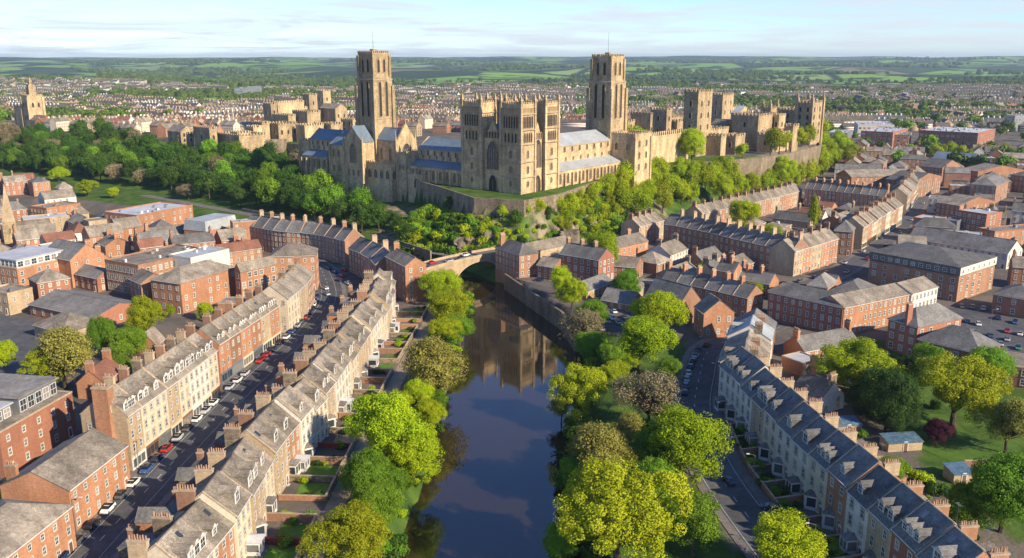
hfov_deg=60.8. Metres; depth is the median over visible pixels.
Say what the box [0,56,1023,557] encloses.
ground
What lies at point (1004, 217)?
town house
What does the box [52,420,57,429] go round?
window
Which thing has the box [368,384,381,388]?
lawn
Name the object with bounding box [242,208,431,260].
riverside wall
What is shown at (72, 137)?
woodland tree
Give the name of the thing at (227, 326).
terraced house
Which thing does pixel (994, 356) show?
tree
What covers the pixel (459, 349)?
bank shrub
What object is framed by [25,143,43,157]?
woodland tree
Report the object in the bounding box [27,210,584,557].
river
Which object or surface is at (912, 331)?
window
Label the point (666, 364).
tree
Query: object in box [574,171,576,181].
window
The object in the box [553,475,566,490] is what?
bank shrub
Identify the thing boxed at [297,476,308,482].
garden shrub
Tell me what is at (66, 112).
ridge tree
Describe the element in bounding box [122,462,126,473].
window
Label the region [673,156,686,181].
hillside tree
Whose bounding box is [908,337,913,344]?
window
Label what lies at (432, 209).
cliff shrub
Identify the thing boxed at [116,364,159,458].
terraced house
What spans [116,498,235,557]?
terraced house
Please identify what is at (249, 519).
window
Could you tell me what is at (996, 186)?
brick building
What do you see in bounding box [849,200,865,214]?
town house
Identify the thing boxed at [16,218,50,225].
town house
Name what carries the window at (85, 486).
in the brick building at (90, 467)
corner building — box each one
[270,243,318,289]
[833,217,855,255]
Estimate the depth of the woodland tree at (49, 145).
750.65 m
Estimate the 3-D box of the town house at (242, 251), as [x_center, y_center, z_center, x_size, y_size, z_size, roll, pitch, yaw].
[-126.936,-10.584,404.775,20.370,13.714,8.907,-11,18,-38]
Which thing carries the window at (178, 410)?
in the terraced house at (164, 376)
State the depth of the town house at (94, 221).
465.64 m
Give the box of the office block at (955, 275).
[868,241,997,301]
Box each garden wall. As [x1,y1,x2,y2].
[264,536,301,544]
[266,512,315,521]
[278,494,326,500]
[289,474,333,481]
[295,538,305,557]
[305,514,316,540]
[310,456,344,464]
[318,442,350,447]
[325,475,336,500]
[328,427,351,432]
[335,458,344,479]
[338,412,360,418]
[345,441,353,463]
[353,389,378,394]
[361,377,386,382]
[367,368,389,372]
[378,348,402,353]
[379,358,397,362]
[380,378,386,391]
[384,341,406,344]
[387,367,392,382]
[390,332,411,336]
[396,311,423,314]
[396,318,420,321]
[397,349,403,362]
[400,324,417,328]
[413,325,417,335]
[729,423,735,440]
[735,436,741,453]
[741,451,750,470]
[742,446,758,454]
[749,466,761,485]
[751,463,771,470]
[761,482,775,501]
[762,478,785,486]
[776,493,804,502]
[794,514,821,522]
[819,534,839,542]
[834,553,862,557]
[837,385,850,392]
[964,460,991,466]
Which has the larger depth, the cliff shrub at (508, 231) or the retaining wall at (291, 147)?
the retaining wall at (291, 147)
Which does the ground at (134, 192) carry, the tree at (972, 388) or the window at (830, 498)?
the tree at (972, 388)
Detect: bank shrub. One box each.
[364,551,383,557]
[379,551,399,557]
[380,540,392,553]
[388,534,402,542]
[389,541,409,555]
[391,532,407,543]
[396,507,407,517]
[427,425,437,435]
[433,422,445,434]
[449,344,462,352]
[463,311,470,316]
[548,549,565,557]
[550,448,567,463]
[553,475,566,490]
[555,469,564,479]
[561,449,576,458]
[562,422,574,438]
[563,412,582,424]
[564,553,580,557]
[565,431,574,438]
[568,425,581,436]
[574,420,585,427]
[576,542,591,552]
[580,542,610,557]
[583,355,596,362]
[583,416,593,421]
[583,536,596,545]
[592,359,604,367]
[602,334,610,338]
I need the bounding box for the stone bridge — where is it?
[423,247,494,274]
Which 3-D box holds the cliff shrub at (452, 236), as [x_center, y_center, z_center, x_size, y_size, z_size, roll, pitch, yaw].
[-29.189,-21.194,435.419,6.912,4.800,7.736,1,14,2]
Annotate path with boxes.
[302,308,437,557]
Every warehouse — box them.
[28,289,131,324]
[32,311,96,339]
[183,213,235,235]
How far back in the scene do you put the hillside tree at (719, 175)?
587.10 m
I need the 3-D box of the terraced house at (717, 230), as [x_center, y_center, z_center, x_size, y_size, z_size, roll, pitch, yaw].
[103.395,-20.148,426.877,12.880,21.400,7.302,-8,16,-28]
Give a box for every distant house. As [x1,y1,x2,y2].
[35,116,54,126]
[44,116,50,130]
[49,115,69,130]
[69,118,88,125]
[71,114,81,118]
[81,117,94,131]
[106,116,120,121]
[106,121,128,126]
[117,114,134,120]
[120,121,141,132]
[134,115,151,131]
[149,119,175,133]
[154,116,170,120]
[156,120,179,137]
[163,112,174,117]
[166,116,178,121]
[178,120,193,129]
[181,115,191,119]
[183,118,201,124]
[191,116,203,123]
[193,114,209,119]
[202,122,217,125]
[204,117,220,123]
[204,124,222,132]
[208,99,219,102]
[214,115,230,119]
[219,118,239,132]
[237,120,256,129]
[238,115,258,120]
[251,115,263,120]
[398,118,421,127]
[406,119,421,136]
[418,113,432,128]
[432,120,450,132]
[445,114,458,120]
[449,119,460,131]
[566,114,585,119]
[837,103,851,110]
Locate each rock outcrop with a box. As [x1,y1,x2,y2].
[453,236,474,252]
[472,229,501,247]
[549,225,559,231]
[558,228,579,243]
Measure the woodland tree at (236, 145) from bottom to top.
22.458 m
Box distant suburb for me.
[0,76,1023,130]
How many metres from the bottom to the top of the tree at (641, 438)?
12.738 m
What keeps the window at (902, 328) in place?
in the school building at (908, 327)
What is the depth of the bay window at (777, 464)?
202.16 m
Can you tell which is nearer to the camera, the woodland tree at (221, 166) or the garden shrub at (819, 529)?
the garden shrub at (819, 529)
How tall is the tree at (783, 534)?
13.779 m
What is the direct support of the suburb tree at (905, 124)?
on the ground at (134, 192)
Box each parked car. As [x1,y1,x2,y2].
[58,550,68,557]
[75,533,85,545]
[84,517,100,529]
[99,502,115,513]
[114,488,129,498]
[126,477,140,486]
[139,463,153,473]
[150,453,163,461]
[160,444,172,452]
[171,432,183,441]
[181,423,193,431]
[191,414,202,421]
[200,405,211,413]
[208,399,218,405]
[217,391,226,397]
[225,382,234,389]
[233,376,242,382]
[240,370,249,375]
[255,356,264,362]
[262,351,270,356]
[268,345,277,350]
[276,339,284,344]
[282,334,290,338]
[288,328,295,333]
[294,322,300,327]
[534,277,543,281]
[614,319,621,324]
[681,389,687,395]
[682,382,688,388]
[684,375,689,381]
[685,369,691,375]
[687,363,694,369]
[689,357,697,363]
[692,352,699,357]
[694,347,701,352]
[703,341,709,346]
[721,432,733,439]
[722,475,735,485]
[760,501,779,510]
[964,318,970,322]
[986,332,993,337]
[994,315,1000,319]
[1004,327,1009,332]
[1004,336,1009,341]
[1015,344,1020,349]
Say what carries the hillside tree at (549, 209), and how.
on the ground at (134, 192)
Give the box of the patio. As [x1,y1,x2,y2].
[334,434,354,442]
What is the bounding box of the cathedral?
[396,38,652,202]
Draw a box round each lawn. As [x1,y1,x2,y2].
[264,547,298,557]
[277,524,308,536]
[296,483,329,494]
[306,465,338,474]
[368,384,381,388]
[379,364,393,368]
[386,355,398,357]
[405,309,424,310]
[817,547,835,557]
[904,414,1017,461]
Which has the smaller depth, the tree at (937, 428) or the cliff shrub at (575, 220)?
the tree at (937, 428)
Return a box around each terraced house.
[79,373,146,470]
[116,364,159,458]
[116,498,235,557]
[126,517,216,557]
[129,356,171,448]
[134,470,264,557]
[143,346,182,437]
[154,339,192,425]
[165,334,202,415]
[167,452,267,535]
[174,437,276,511]
[175,328,211,405]
[185,321,220,398]
[191,414,289,498]
[196,310,232,383]
[212,307,243,375]
[214,401,310,473]
[223,300,253,366]
[228,385,315,455]
[233,295,262,359]
[244,287,272,351]
[244,378,328,446]
[248,209,263,239]
[253,211,273,250]
[253,284,280,344]
[262,213,283,252]
[263,270,300,332]
[265,363,336,426]
[272,348,354,418]
[273,213,294,248]
[275,340,351,397]
[278,255,314,308]
[285,262,308,318]
[286,214,306,242]
[293,332,361,393]
[301,216,322,246]
[302,320,367,381]
[303,313,379,367]
[313,217,335,259]
[321,300,383,347]
[321,303,378,354]
[324,220,346,261]
[327,292,388,340]
[334,222,364,264]
[339,281,395,321]
[340,285,399,336]
[344,273,396,316]
[347,234,376,276]
[347,267,398,310]
[360,239,389,278]
[370,246,392,272]
[559,236,579,273]
[572,238,592,280]
[585,240,614,279]
[621,212,645,236]
[635,211,651,242]
[641,209,658,241]
[647,208,664,238]
[662,259,681,281]
[663,208,683,241]
[676,210,696,245]
[676,262,696,284]
[685,200,710,219]
[686,212,708,250]
[689,265,710,299]
[697,215,719,249]
[701,199,719,220]
[703,268,724,297]
[709,217,731,249]
[710,197,728,222]
[713,343,769,412]
[718,195,736,223]
[718,270,739,308]
[718,337,769,388]
[719,219,742,258]
[723,329,771,360]
[726,314,774,365]
[726,354,782,421]
[727,194,739,222]
[729,222,752,254]
[732,274,763,315]
[733,308,776,358]
[735,192,750,201]
[735,365,808,433]
[740,224,764,258]
[743,190,759,217]
[744,377,808,445]
[750,189,766,216]
[752,226,776,268]
[757,187,772,214]
[758,385,840,462]
[764,186,780,212]
[764,229,789,270]
[768,230,803,276]
[771,184,786,210]
[771,401,860,477]
[777,183,792,209]
[783,182,797,207]
[785,415,857,494]
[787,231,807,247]
[788,180,801,205]
[795,228,813,272]
[803,429,878,514]
[804,177,817,206]
[804,225,821,269]
[811,177,824,203]
[813,223,830,266]
[820,178,832,200]
[821,221,838,264]
[821,443,927,533]
[827,179,840,201]
[835,180,848,207]
[839,464,924,554]
[843,180,856,204]
[845,205,873,245]
[847,210,868,249]
[851,181,864,205]
[859,182,872,206]
[862,481,950,557]
[864,206,878,242]
[867,183,880,205]
[869,202,882,239]
[874,200,887,235]
[876,183,889,200]
[878,196,891,233]
[883,197,895,231]
[887,193,899,228]
[889,499,989,557]
[890,175,914,208]
[890,180,911,214]
[891,192,903,225]
[897,173,917,204]
[898,168,919,199]
[909,162,924,171]
[915,525,1010,557]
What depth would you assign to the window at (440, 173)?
495.36 m
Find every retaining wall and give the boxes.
[217,139,286,152]
[287,143,407,189]
[416,180,473,213]
[474,194,560,217]
[560,179,600,198]
[704,158,760,193]
[759,142,820,190]
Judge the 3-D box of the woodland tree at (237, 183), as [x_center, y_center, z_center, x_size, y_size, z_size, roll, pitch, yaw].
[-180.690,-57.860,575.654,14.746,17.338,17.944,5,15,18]
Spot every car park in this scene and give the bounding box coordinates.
[515,277,638,322]
[958,311,1023,352]
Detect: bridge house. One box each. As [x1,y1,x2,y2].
[494,232,538,282]
[524,235,565,261]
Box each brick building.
[0,245,62,286]
[0,428,129,531]
[0,499,76,557]
[30,201,79,216]
[38,188,76,203]
[384,241,426,302]
[617,228,647,256]
[716,253,742,280]
[738,262,779,296]
[836,168,909,186]
[885,170,940,196]
[919,158,959,181]
[968,163,1023,181]
[969,175,1008,202]
[991,284,1023,317]
[999,351,1023,387]
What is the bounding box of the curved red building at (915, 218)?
[912,214,946,228]
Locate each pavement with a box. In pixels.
[75,290,315,533]
[111,258,346,557]
[671,337,755,557]
[712,325,791,514]
[787,240,875,282]
[840,193,934,279]
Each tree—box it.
[0,109,7,118]
[0,119,10,132]
[0,129,12,144]
[0,151,6,168]
[0,339,17,369]
[1,140,20,165]
[4,148,23,168]
[7,122,21,140]
[11,135,19,142]
[16,151,31,171]
[16,347,63,382]
[19,131,34,143]
[19,142,36,153]
[20,127,35,136]
[23,122,35,138]
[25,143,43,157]
[26,153,43,171]
[27,322,99,388]
[32,135,46,147]
[33,122,48,130]
[33,125,50,134]
[33,130,48,140]
[33,152,47,172]
[38,132,48,141]
[43,141,62,153]
[44,150,53,163]
[45,137,60,144]
[45,149,66,168]
[46,108,57,113]
[46,166,70,181]
[48,133,63,142]
[49,129,64,135]
[49,154,71,168]
[60,110,74,116]
[60,145,72,165]
[61,139,71,146]
[62,146,85,169]
[64,131,78,139]
[67,123,74,132]
[67,140,80,146]
[69,119,87,132]
[69,155,83,174]
[70,128,87,137]
[73,138,92,153]
[75,179,99,196]
[76,152,94,176]
[77,133,97,143]
[81,129,96,134]
[83,159,97,178]
[84,314,116,350]
[85,111,99,116]
[86,145,100,154]
[88,117,105,131]
[88,155,107,180]
[93,151,105,158]
[95,142,108,152]
[96,117,115,137]
[98,130,108,139]
[99,144,111,154]
[99,354,131,369]
[100,131,120,140]
[101,123,116,134]
[103,154,121,169]
[104,109,115,114]
[104,162,124,183]
[105,187,118,197]
[105,326,148,360]
[107,138,119,145]
[107,144,125,155]
[107,151,125,162]
[111,141,129,152]
[112,110,124,115]
[119,129,125,140]
[121,149,140,177]
[122,159,142,183]
[123,126,131,139]
[124,294,167,329]
[126,127,142,140]
[126,135,142,147]
[126,146,147,159]
[132,168,147,185]
[134,111,146,116]
[138,152,150,170]
[139,135,157,148]
[139,155,157,169]
[141,133,158,142]
[142,160,166,185]
[147,141,156,153]
[151,141,166,155]
[152,162,165,187]
[155,143,174,161]
[159,165,180,191]
[162,109,173,113]
[165,304,175,314]
[166,153,187,182]
[169,142,185,158]
[171,147,186,156]
[174,182,194,199]
[176,162,190,184]
[177,143,193,153]
[179,166,197,190]
[183,147,201,155]
[185,153,196,165]
[186,153,208,170]
[186,167,207,197]
[193,167,221,199]
[195,302,213,320]
[198,138,217,155]
[204,152,217,158]
[207,153,230,187]
[213,157,235,191]
[215,142,234,157]
[216,172,236,195]
[220,178,232,198]
[222,151,234,164]
[225,178,249,202]
[228,140,243,155]
[228,187,249,205]
[231,153,250,168]
[231,163,250,178]
[234,147,249,158]
[240,166,258,189]
[245,189,267,208]
[249,148,269,170]
[250,168,273,202]
[254,176,281,211]
[257,159,276,168]
[258,140,277,156]
[260,160,280,175]
[271,169,288,184]
[273,153,284,160]
[277,153,290,165]
[277,178,301,208]
[278,159,298,170]
[279,185,296,213]
[282,172,303,185]
[285,164,303,177]
[288,148,298,163]
[288,183,309,213]
[294,174,324,190]
[295,498,392,557]
[300,193,327,220]
[306,184,323,215]
[311,168,335,186]
[316,184,344,217]
[329,181,344,192]
[329,194,351,225]
[337,448,391,492]
[340,190,352,220]
[342,390,434,454]
[345,105,354,109]
[345,482,406,525]
[347,186,372,207]
[349,200,370,232]
[350,199,374,227]
[365,203,390,231]
[367,197,374,205]
[373,200,385,208]
[373,432,445,485]
[374,463,410,490]
[386,209,394,221]
[389,212,402,221]
[389,217,403,231]
[389,388,414,411]
[399,219,414,236]
[399,333,468,391]
[403,377,435,406]
[406,210,417,220]
[415,397,447,426]
[415,422,438,449]
[417,267,463,299]
[418,386,448,407]
[427,286,472,318]
[427,315,462,340]
[432,313,476,353]
[443,196,453,208]
[494,231,506,244]
[496,204,507,215]
[510,210,522,223]
[518,235,527,242]
[526,202,532,214]
[533,197,546,212]
[540,520,584,557]
[545,206,555,215]
[546,362,608,421]
[546,395,570,423]
[550,264,571,290]
[552,455,694,557]
[554,276,589,308]
[555,215,564,226]
[556,195,567,212]
[556,457,583,489]
[557,303,604,339]
[559,218,572,230]
[560,206,574,219]
[560,419,631,478]
[562,192,580,213]
[565,193,575,201]
[573,108,582,114]
[573,330,603,356]
[574,190,590,211]
[574,299,609,324]
[576,204,585,216]
[585,184,598,201]
[586,216,594,224]
[586,228,619,261]
[589,181,602,194]
[596,175,607,195]
[596,341,629,365]
[598,206,607,219]
[599,358,630,386]
[603,173,617,190]
[604,187,615,196]
[604,192,615,203]
[609,366,686,426]
[610,268,640,292]
[610,411,644,443]
[611,202,620,215]
[613,177,632,194]
[614,186,634,211]
[615,159,636,182]
[615,347,643,368]
[616,443,641,484]
[617,170,631,183]
[617,314,678,369]
[623,189,652,211]
[627,124,647,131]
[627,289,691,325]
[627,455,674,503]
[629,181,642,191]
[629,440,649,462]
[633,425,671,462]
[639,179,656,196]
[642,187,653,208]
[643,403,734,485]
[651,163,663,183]
[651,402,684,424]
[653,156,661,164]
[653,160,671,180]
[653,179,673,196]
[653,356,682,376]
[655,189,673,213]
[660,489,721,556]
[662,172,684,193]
[669,164,675,171]
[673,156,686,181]
[673,178,692,203]
[677,126,707,160]
[682,169,700,187]
[683,160,701,174]
[686,181,699,203]
[697,167,716,191]
[698,160,705,169]
[706,174,737,198]
[707,165,722,181]
[708,159,722,172]
[709,162,719,173]
[712,155,728,168]
[720,164,727,175]
[723,155,739,177]
[726,199,761,226]
[731,171,749,195]
[734,143,748,158]
[741,182,750,193]
[745,172,761,192]
[749,281,764,291]
[751,505,827,557]
[759,182,768,190]
[760,171,774,188]
[764,126,783,155]
[764,223,782,234]
[766,168,776,181]
[774,154,799,181]
[778,130,789,153]
[785,131,793,151]
[792,175,799,185]
[797,126,806,142]
[797,163,805,178]
[798,132,809,146]
[803,124,816,147]
[803,165,815,182]
[806,157,819,179]
[807,193,821,230]
[812,336,912,389]
[817,164,823,176]
[818,156,829,175]
[819,150,831,174]
[822,119,829,134]
[822,131,827,142]
[822,131,832,145]
[823,142,836,151]
[826,122,834,132]
[829,156,837,168]
[830,148,839,167]
[831,130,843,141]
[833,146,843,162]
[836,136,852,149]
[841,134,855,143]
[841,146,857,161]
[843,385,876,422]
[849,143,858,151]
[852,131,858,139]
[856,363,924,432]
[861,136,870,143]
[876,140,886,146]
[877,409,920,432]
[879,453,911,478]
[891,118,900,126]
[891,150,904,161]
[893,349,931,388]
[898,120,914,129]
[910,340,955,372]
[914,350,1013,426]
[916,122,925,128]
[920,134,938,142]
[920,140,941,157]
[923,417,956,445]
[929,113,941,119]
[929,144,943,154]
[940,144,947,150]
[942,479,1008,531]
[946,151,968,162]
[947,141,957,151]
[952,145,967,151]
[954,121,967,126]
[956,108,970,111]
[961,345,1017,377]
[965,161,977,166]
[967,115,977,121]
[967,153,989,163]
[967,450,1023,533]
[973,118,982,123]
[973,396,1023,453]
[982,110,994,115]
[988,140,997,144]
[990,145,1007,151]
[994,154,1018,165]
[996,126,1006,133]
[1000,120,1014,133]
[1000,147,1014,151]
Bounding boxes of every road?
[66,260,341,557]
[141,195,450,255]
[678,323,784,557]
[790,195,929,284]
[948,308,1023,328]
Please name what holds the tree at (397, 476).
on the ground at (134, 192)
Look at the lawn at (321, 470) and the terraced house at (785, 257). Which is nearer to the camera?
the lawn at (321, 470)
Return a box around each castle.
[167,89,355,151]
[627,89,825,162]
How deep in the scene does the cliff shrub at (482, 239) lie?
430.69 m
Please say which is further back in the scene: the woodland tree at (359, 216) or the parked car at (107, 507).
the woodland tree at (359, 216)
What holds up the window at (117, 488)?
in the brick building at (90, 467)
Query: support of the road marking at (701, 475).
on the road at (733, 508)
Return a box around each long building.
[104,201,193,230]
[104,244,197,295]
[149,259,235,313]
[230,216,284,239]
[234,256,276,296]
[767,283,843,331]
[824,282,910,332]
[896,276,938,307]
[910,226,1022,268]
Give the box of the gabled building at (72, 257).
[48,238,104,287]
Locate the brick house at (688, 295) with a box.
[643,277,700,326]
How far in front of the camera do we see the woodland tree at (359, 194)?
490.05 m
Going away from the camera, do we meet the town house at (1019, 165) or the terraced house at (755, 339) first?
the terraced house at (755, 339)
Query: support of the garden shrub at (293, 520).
on the ground at (134, 192)
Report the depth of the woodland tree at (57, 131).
822.72 m
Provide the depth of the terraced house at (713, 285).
335.94 m
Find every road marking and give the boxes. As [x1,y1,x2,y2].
[69,281,321,557]
[84,268,328,557]
[103,263,335,552]
[679,337,755,553]
[694,341,748,516]
[710,327,778,510]
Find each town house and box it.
[0,172,2,193]
[0,201,27,220]
[0,223,3,239]
[0,244,11,251]
[1,175,28,195]
[9,243,23,249]
[10,170,34,190]
[12,224,39,246]
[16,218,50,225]
[21,212,69,231]
[27,177,50,196]
[27,269,70,300]
[39,230,77,243]
[39,239,69,246]
[54,182,73,189]
[66,221,83,242]
[67,207,87,227]
[71,205,88,217]
[75,347,120,398]
[83,217,106,225]
[84,239,108,267]
[95,210,107,217]
[96,228,131,257]
[128,268,157,300]
[133,227,176,252]
[134,233,163,251]
[136,326,165,353]
[143,218,187,234]
[148,219,171,227]
[163,240,188,245]
[168,225,215,246]
[214,227,247,243]
[215,239,262,265]
[217,297,245,313]
[233,233,246,241]
[580,273,611,299]
[600,287,642,310]
[610,279,647,295]
[638,277,653,289]
[640,251,669,274]
[646,232,688,264]
[656,255,696,277]
[683,245,721,265]
[695,252,718,274]
[725,258,746,267]
[726,251,754,269]
[742,218,765,229]
[757,223,792,234]
[766,221,791,228]
[767,282,789,299]
[772,205,814,228]
[781,351,820,375]
[783,318,856,357]
[794,361,845,413]
[797,202,827,224]
[800,354,852,384]
[801,192,804,203]
[817,196,836,209]
[819,205,837,217]
[822,210,851,227]
[827,273,841,285]
[834,164,859,179]
[835,203,851,212]
[838,157,847,163]
[839,166,858,171]
[845,155,860,163]
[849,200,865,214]
[855,138,869,148]
[856,150,867,162]
[859,163,881,168]
[862,156,875,162]
[865,144,889,157]
[869,159,885,168]
[875,153,887,168]
[882,146,908,164]
[886,164,897,168]
[888,160,907,168]
[896,234,926,243]
[898,144,924,154]
[899,154,927,167]
[900,139,907,145]
[912,217,956,230]
[914,147,922,154]
[927,195,947,212]
[942,163,970,186]
[944,229,981,234]
[947,184,969,195]
[951,173,970,183]
[964,203,1006,225]
[973,143,983,155]
[974,174,1011,192]
[974,193,993,200]
[983,143,1010,155]
[985,203,998,209]
[987,156,994,163]
[988,145,1002,156]
[1002,149,1023,167]
[1007,249,1023,284]
[1010,198,1023,224]
[1015,163,1023,168]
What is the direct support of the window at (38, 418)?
in the school building at (37, 416)
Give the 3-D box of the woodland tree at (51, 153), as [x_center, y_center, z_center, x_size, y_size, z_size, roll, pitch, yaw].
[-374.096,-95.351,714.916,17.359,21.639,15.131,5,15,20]
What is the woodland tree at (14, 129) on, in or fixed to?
on the ground at (134, 192)
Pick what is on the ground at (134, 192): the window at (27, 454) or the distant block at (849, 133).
the distant block at (849, 133)
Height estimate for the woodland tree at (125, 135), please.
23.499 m
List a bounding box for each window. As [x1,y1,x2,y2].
[5,433,10,442]
[7,446,12,456]
[12,551,18,557]
[21,424,25,433]
[23,437,28,447]
[25,451,30,460]
[26,541,32,553]
[36,415,41,424]
[38,428,42,437]
[39,531,45,542]
[40,441,44,451]
[41,544,47,557]
[50,407,54,415]
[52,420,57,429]
[52,521,57,532]
[53,534,59,546]
[54,433,58,442]
[56,547,60,557]
[64,399,68,407]
[64,512,69,523]
[66,411,70,421]
[66,524,71,536]
[68,426,73,436]
[72,488,77,499]
[74,501,79,513]
[76,515,81,526]
[83,480,87,490]
[84,493,89,504]
[86,506,91,518]
[87,422,92,429]
[93,472,97,482]
[94,485,99,496]
[96,498,101,509]
[103,465,107,475]
[104,477,108,488]
[106,490,110,501]
[112,458,116,467]
[113,470,117,480]
[115,482,119,491]
[121,451,125,460]
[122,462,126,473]
[124,476,127,488]
[129,416,133,425]
[130,428,134,439]
[132,441,136,452]
[136,411,140,420]
[137,423,141,434]
[139,436,143,447]
[143,406,146,415]
[144,418,148,428]
[145,431,149,442]
[149,401,153,410]
[151,413,154,423]
[152,426,156,437]
[156,397,159,405]
[157,409,160,419]
[158,421,162,432]
[163,404,167,414]
[165,416,168,427]
[169,400,173,409]
[171,412,174,422]
[175,395,178,405]
[176,408,180,417]
[215,546,219,557]
[221,537,226,550]
[229,529,232,541]
[230,542,234,556]
[237,516,240,528]
[238,532,241,545]
[242,281,246,288]
[242,508,245,520]
[243,523,246,537]
[247,501,249,512]
[248,280,252,287]
[248,516,251,529]
[254,509,257,522]
[256,517,266,535]
[257,487,260,499]
[258,501,261,514]
[262,494,265,507]
[282,476,284,487]
[292,445,294,455]
[305,442,313,455]
[328,413,335,426]
[349,143,356,162]
[361,367,367,376]
[368,168,371,176]
[373,348,378,354]
[374,169,377,177]
[380,147,382,160]
[380,170,383,178]
[386,171,389,179]
[389,148,391,161]
[392,171,395,179]
[395,303,398,310]
[402,143,410,152]
[432,170,434,180]
[439,171,441,181]
[446,172,448,182]
[453,173,455,183]
[487,141,498,169]
[536,139,541,167]
[559,174,561,184]
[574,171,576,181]
[726,404,734,420]
[735,416,744,433]
[758,422,760,433]
[758,442,768,460]
[764,428,767,439]
[770,434,773,446]
[771,457,782,476]
[777,442,780,454]
[778,429,781,439]
[784,450,788,462]
[786,436,789,447]
[792,458,796,471]
[793,444,797,455]
[800,466,804,479]
[802,452,806,463]
[803,489,816,510]
[809,474,813,487]
[811,460,815,471]
[817,498,821,512]
[818,483,823,496]
[820,468,824,480]
[821,508,834,530]
[828,491,832,505]
[829,476,834,488]
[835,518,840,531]
[837,501,842,515]
[839,484,843,497]
[847,511,852,526]
[849,496,853,510]
[856,539,860,553]
[857,522,862,537]
[859,507,864,520]
[862,549,876,557]
[868,532,874,548]
[870,516,875,530]
[879,543,885,557]
[881,527,887,541]
[888,340,892,348]
[889,331,894,338]
[890,322,895,328]
[894,537,899,551]
[897,344,902,351]
[898,334,903,341]
[899,325,904,331]
[907,549,912,557]
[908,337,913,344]
[909,328,914,334]
[949,285,953,291]
[952,350,958,357]
[996,305,1000,311]
[997,296,1002,302]
[1009,308,1014,314]
[1011,299,1016,305]
[1019,378,1023,385]
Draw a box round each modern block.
[941,215,962,229]
[957,207,1002,231]
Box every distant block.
[234,86,261,93]
[828,129,852,138]
[853,121,894,135]
[860,127,907,148]
[893,131,911,147]
[918,126,995,152]
[1005,114,1023,130]
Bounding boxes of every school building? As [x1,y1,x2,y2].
[0,373,76,477]
[885,301,962,355]
[916,324,1001,371]
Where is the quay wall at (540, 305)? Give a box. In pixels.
[504,274,577,351]
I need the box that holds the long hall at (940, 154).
[933,151,976,166]
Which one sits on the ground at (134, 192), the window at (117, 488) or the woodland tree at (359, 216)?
the woodland tree at (359, 216)
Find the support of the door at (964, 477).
in the garden shed at (953, 471)
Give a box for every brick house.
[0,283,33,314]
[81,222,123,247]
[110,216,142,243]
[536,256,560,280]
[614,255,642,278]
[643,277,700,326]
[693,293,733,337]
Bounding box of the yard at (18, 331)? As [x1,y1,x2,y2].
[0,313,35,374]
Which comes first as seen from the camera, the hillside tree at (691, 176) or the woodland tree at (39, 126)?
the hillside tree at (691, 176)
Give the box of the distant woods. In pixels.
[0,56,1023,119]
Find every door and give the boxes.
[68,539,75,553]
[286,473,289,485]
[837,524,841,533]
[903,441,908,451]
[961,473,966,482]
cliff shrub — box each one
[399,231,411,239]
[404,238,415,244]
[405,247,414,255]
[408,230,421,241]
[410,221,420,228]
[412,243,423,251]
[416,208,426,214]
[417,224,425,232]
[419,215,427,220]
[421,227,432,237]
[422,221,432,227]
[423,241,434,250]
[427,205,437,213]
[427,239,440,245]
[431,231,445,242]
[432,211,443,220]
[433,243,441,251]
[438,243,451,251]
[439,211,449,220]
[439,228,446,233]
[440,220,451,229]
[441,233,449,240]
[443,245,457,254]
[448,216,458,224]
[448,232,456,240]
[450,223,459,230]
[453,230,466,236]
[456,223,469,230]
[457,213,465,219]
[459,228,473,237]
[461,245,468,251]
[464,216,477,224]
[469,224,481,234]
[474,225,488,234]
[476,236,487,243]
[479,220,487,228]
[479,243,491,248]
[486,219,494,226]
[488,225,501,234]
[502,227,511,234]
[517,227,523,232]
[549,228,558,234]
[571,217,580,224]
[577,210,587,216]
[579,224,586,230]
[582,231,592,236]
[583,223,591,231]
[589,223,600,231]
[594,200,601,206]
[597,211,607,219]
[597,219,605,226]
[600,201,608,209]
[601,224,611,230]
[605,211,615,219]
[608,211,618,219]
[609,226,616,233]
[610,220,617,226]
[620,213,628,220]
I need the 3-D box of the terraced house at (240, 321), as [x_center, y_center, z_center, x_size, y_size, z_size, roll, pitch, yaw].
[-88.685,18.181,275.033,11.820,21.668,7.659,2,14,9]
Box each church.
[2,184,56,246]
[13,78,50,127]
[298,29,416,201]
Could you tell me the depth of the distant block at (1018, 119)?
1150.05 m
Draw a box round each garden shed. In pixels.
[838,415,862,430]
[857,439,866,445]
[879,431,923,451]
[901,473,907,482]
[942,461,971,483]
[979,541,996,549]
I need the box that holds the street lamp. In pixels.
[72,497,81,531]
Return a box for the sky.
[0,0,1023,57]
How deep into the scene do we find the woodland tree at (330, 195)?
500.55 m
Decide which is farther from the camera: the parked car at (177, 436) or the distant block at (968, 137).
the distant block at (968, 137)
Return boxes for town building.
[73,264,107,291]
[168,245,229,268]
[806,272,837,289]
[828,278,876,292]
[935,193,994,216]
[978,224,1023,244]
[1010,171,1023,192]
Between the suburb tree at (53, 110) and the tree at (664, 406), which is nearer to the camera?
the tree at (664, 406)
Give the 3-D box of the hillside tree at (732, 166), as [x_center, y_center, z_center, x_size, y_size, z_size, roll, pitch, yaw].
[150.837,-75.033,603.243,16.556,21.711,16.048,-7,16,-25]
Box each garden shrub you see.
[277,536,293,548]
[288,516,297,524]
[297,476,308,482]
[305,509,316,513]
[311,459,322,465]
[313,489,322,494]
[366,390,376,395]
[372,369,379,374]
[394,340,400,346]
[731,428,741,434]
[735,424,745,432]
[736,440,748,447]
[738,436,745,442]
[744,457,755,464]
[749,443,758,452]
[751,459,766,468]
[755,477,763,485]
[761,471,774,478]
[770,487,782,496]
[778,498,792,506]
[779,503,792,512]
[781,485,790,493]
[793,501,802,507]
[794,509,804,516]
[808,524,823,532]
[824,543,839,553]
[828,534,838,544]
[834,550,845,556]
[858,428,868,437]
[905,469,926,482]
[918,470,934,482]
[924,479,948,496]
[930,398,943,409]

